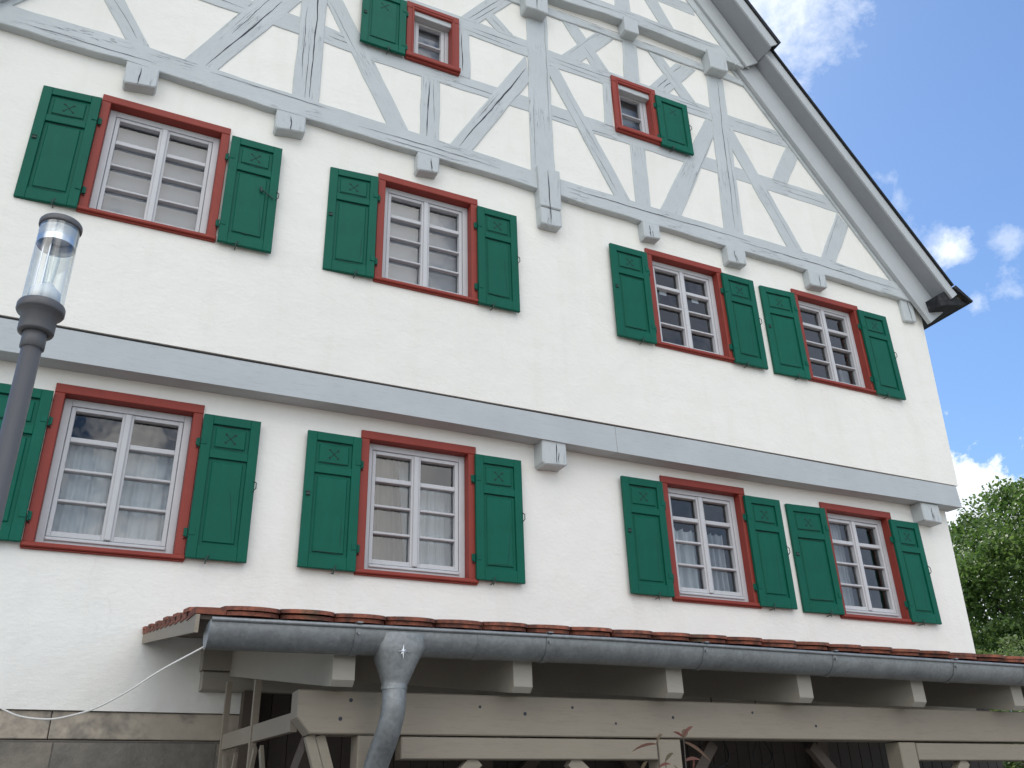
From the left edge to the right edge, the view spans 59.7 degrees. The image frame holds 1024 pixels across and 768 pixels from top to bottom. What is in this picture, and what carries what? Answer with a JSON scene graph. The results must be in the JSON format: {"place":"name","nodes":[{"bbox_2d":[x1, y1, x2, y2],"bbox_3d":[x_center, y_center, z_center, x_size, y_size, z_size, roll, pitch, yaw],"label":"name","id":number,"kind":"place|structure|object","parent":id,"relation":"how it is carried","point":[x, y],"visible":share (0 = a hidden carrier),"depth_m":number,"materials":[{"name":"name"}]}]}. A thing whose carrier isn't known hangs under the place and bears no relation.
{"place":"outdoors","nodes":[
{"label":"outdoors","id":0,"kind":"place"},
{"bbox_2d":[749,0,1023,638],"label":"sky","id":1,"kind":"structure","parent":0,"point":[927,96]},
{"label":"ground","id":2,"kind":"structure","parent":0,"visible":0},
{"bbox_2d":[0,213,82,527],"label":"street lamp","id":3,"kind":"object","parent":2,"relation":"on","point":[40,310],"visible":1,"depth_m":3.67,"materials":[{"name":"grey glass"},{"name":"dark grey painted metal"}]},
{"bbox_2d":[0,0,1003,767],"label":"timber framed house","id":4,"kind":"structure","parent":2,"relation":"on","point":[568,406],"depth_m":9.41,"materials":[{"name":"paint"}]},
{"bbox_2d":[45,443,116,541],"bbox_3d":[-3.606,0.936,7.483,0.504,0.924,0.041,11,-29,-23],"label":"curtain","id":5,"kind":"object","parent":4,"relation":"hanging from","point":[78,519],"visible":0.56,"depth_m":7.50,"materials":[{"name":"white fabric"}]},
{"bbox_2d":[20,383,204,561],"bbox_3d":[-3.315,0.764,7.515,1.215,1.427,0.225,11,-29,-23],"label":"window","id":6,"kind":"structure","parent":4,"relation":"in","point":[130,409],"depth_m":7.51,"materials":[{"name":"red paint"}]},
{"bbox_2d":[107,452,177,545],"bbox_3d":[-3.163,1.019,7.678,0.496,0.924,0.041,11,-29,-23],"label":"curtain","id":7,"kind":"object","parent":4,"relation":"hanging from","point":[139,525],"visible":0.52,"depth_m":7.69,"materials":[{"name":"white fabric"}]},
{"bbox_2d":[76,94,230,242],"bbox_3d":[-3.432,-2.050,8.640,1.216,1.402,0.225,11,-29,-23],"label":"window","id":8,"kind":"structure","parent":4,"relation":"in","point":[115,112],"depth_m":8.68,"materials":[{"name":"red paint"}]},
{"bbox_2d":[97,126,211,229],"bbox_3d":[-3.497,-1.968,8.751,0.976,1.245,0.011,11,-29,-23],"label":"window blind","id":9,"kind":"object","parent":4,"relation":"attached to","point":[130,206],"depth_m":8.76,"materials":[{"name":"grey fabric"}]},
{"bbox_2d":[372,457,403,561],"bbox_3d":[-1.241,1.215,8.596,0.452,1.246,0.051,12,-29,-25],"label":"curtain","id":10,"kind":"object","parent":4,"relation":"hanging from","point":[388,548],"visible":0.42,"depth_m":8.59,"materials":[{"name":"beige fabric"}]},
{"bbox_2d":[398,460,408,561],"bbox_3d":[-1.164,1.279,8.706,0.359,1.226,0.041,11,-29,-23],"label":"curtain","id":11,"kind":"object","parent":4,"relation":"hanging from","point":[403,467],"visible":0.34,"depth_m":8.83,"materials":[{"name":"white fabric"}]},
{"bbox_2d":[353,430,478,585],"bbox_3d":[-0.922,1.205,8.574,1.204,1.408,0.225,11,-29,-23],"label":"window","id":12,"kind":"structure","parent":4,"relation":"in","point":[416,451],"depth_m":8.60,"materials":[{"name":"red paint"}]},
{"bbox_2d":[388,200,456,292],"bbox_3d":[-1.004,-1.464,9.831,0.946,1.242,0.008,11,-29,-23],"label":"window blind","id":13,"kind":"object","parent":4,"relation":"attached to","point":[409,274],"depth_m":9.86,"materials":[{"name":"grey fabric"}]},
{"bbox_2d":[373,173,478,304],"bbox_3d":[-0.940,-1.547,9.720,1.184,1.399,0.225,11,-29,-23],"label":"window","id":14,"kind":"structure","parent":4,"relation":"in","point":[426,198],"depth_m":9.78,"materials":[{"name":"red paint"}]},
{"bbox_2d":[418,30,438,60],"bbox_3d":[-1.065,-4.115,11.078,0.449,0.784,0.006,11,-29,-23],"label":"window blind","id":15,"kind":"object","parent":4,"relation":"attached to","point":[427,38],"depth_m":11.17,"materials":[{"name":"grey fabric"}]},
{"bbox_2d":[404,1,460,76],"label":"window","id":16,"kind":"structure","parent":4,"relation":"in","point":[448,51],"depth_m":10.97,"materials":[{"name":"red paint"}]},
{"bbox_2d":[419,489,451,566],"bbox_3d":[-0.780,1.452,8.785,0.479,0.965,0.047,11,-29,-23],"label":"curtain","id":17,"kind":"object","parent":4,"relation":"hanging from","point":[435,553],"visible":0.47,"depth_m":8.81,"materials":[{"name":"white fabric"}]},
{"bbox_2d":[142,606,1023,767],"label":"lean to roof","id":18,"kind":"object","parent":4,"relation":"attached to","point":[378,689],"visible":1,"depth_m":5.22,"materials":[{"name":"ceramic"}]},
{"bbox_2d":[0,646,203,719],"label":"cable","id":19,"kind":"object","parent":18,"relation":"hanging from","point":[94,708],"visible":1,"depth_m":3.83,"materials":[{"name":"grey plastic"}]},
{"bbox_2d":[710,698,728,767],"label":"cable loop","id":20,"kind":"object","parent":18,"relation":"hanging from","point":[725,764],"visible":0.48,"depth_m":5.93,"materials":[{"name":"black metal"}]},
{"bbox_2d":[753,700,772,765],"bbox_3d":[1.711,2.407,6.162,0.150,0.432,0.050,11,-29,-23],"label":"cable loop","id":21,"kind":"object","parent":18,"relation":"hanging from","point":[768,749],"visible":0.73,"depth_m":6.08,"materials":[{"name":"black metal"}]},
{"bbox_2d":[620,101,638,130],"bbox_3d":[1.559,-3.570,12.258,0.470,0.809,0.004,11,-29,-23],"label":"window blind","id":22,"kind":"object","parent":4,"relation":"attached to","point":[628,109],"depth_m":12.39,"materials":[{"name":"grey fabric"}]},
{"bbox_2d":[610,75,661,146],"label":"window","id":23,"kind":"structure","parent":4,"relation":"in","point":[647,121],"depth_m":12.12,"materials":[{"name":"red paint"}]},
{"bbox_2d":[674,528,699,588],"bbox_3d":[1.881,1.986,9.865,0.445,0.791,0.088,11,-29,-23],"label":"curtain","id":24,"kind":"object","parent":4,"relation":"hanging from","point":[688,577],"visible":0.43,"depth_m":9.91,"materials":[{"name":"white fabric"}]},
{"bbox_2d":[644,248,734,363],"bbox_3d":[2.165,-0.941,11.077,1.179,1.384,0.225,11,-29,-23],"label":"window","id":25,"kind":"structure","parent":4,"relation":"in","point":[682,269],"depth_m":11.17,"materials":[{"name":"red paint"}]},
{"bbox_2d":[659,475,761,608],"bbox_3d":[2.163,1.776,9.937,1.177,1.397,0.225,11,-29,-23],"label":"window","id":26,"kind":"structure","parent":4,"relation":"in","point":[697,492],"depth_m":10.00,"materials":[{"name":"red paint"}]},
{"bbox_2d":[707,533,729,591],"bbox_3d":[2.282,2.060,10.040,0.364,0.791,0.084,11,-29,-23],"label":"curtain","id":27,"kind":"object","parent":4,"relation":"hanging from","point":[720,578],"visible":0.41,"depth_m":10.08,"materials":[{"name":"white fabric"}]},
{"bbox_2d":[790,288,876,395],"bbox_3d":[4.279,-0.536,12.005,1.197,1.381,0.225,11,-29,-23],"label":"window","id":28,"kind":"structure","parent":4,"relation":"in","point":[823,307],"depth_m":12.11,"materials":[{"name":"red paint"}]},
{"bbox_2d":[829,523,854,605],"bbox_3d":[3.941,2.248,10.888,0.414,1.179,0.059,11,-29,-23],"label":"curtain","id":29,"kind":"object","parent":4,"relation":"hanging from","point":[847,592],"visible":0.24,"depth_m":10.94,"materials":[{"name":"white fabric"}]},
{"bbox_2d":[838,369,850,383],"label":"curtain","id":30,"kind":"object","parent":4,"relation":"hanging from","point":[844,376],"visible":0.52,"depth_m":12.15,"materials":[{"name":"white fabric"}]},
{"bbox_2d":[819,502,916,624],"bbox_3d":[4.258,2.195,10.848,1.174,1.401,0.225,11,-29,-23],"label":"window","id":31,"kind":"structure","parent":4,"relation":"in","point":[851,517],"depth_m":10.94,"materials":[{"name":"red paint"}]},
{"bbox_2d":[632,726,709,767],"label":"red leaved shrub","id":32,"kind":"object","parent":2,"relation":"on","point":[684,732],"visible":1,"depth_m":3.71,"materials":[{"name":"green plant"}]},
{"bbox_2d":[947,475,1023,767],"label":"broadleaf tree","id":33,"kind":"object","parent":2,"relation":"on","point":[991,563],"visible":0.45,"depth_m":23.26,"materials":[{"name":"green plant"}]},
{"bbox_2d":[975,634,1023,767],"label":"leafy bush","id":34,"kind":"object","parent":2,"relation":"on","point":[1015,652],"visible":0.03,"depth_m":17.01,"materials":[{"name":"green plant"}]}
]}

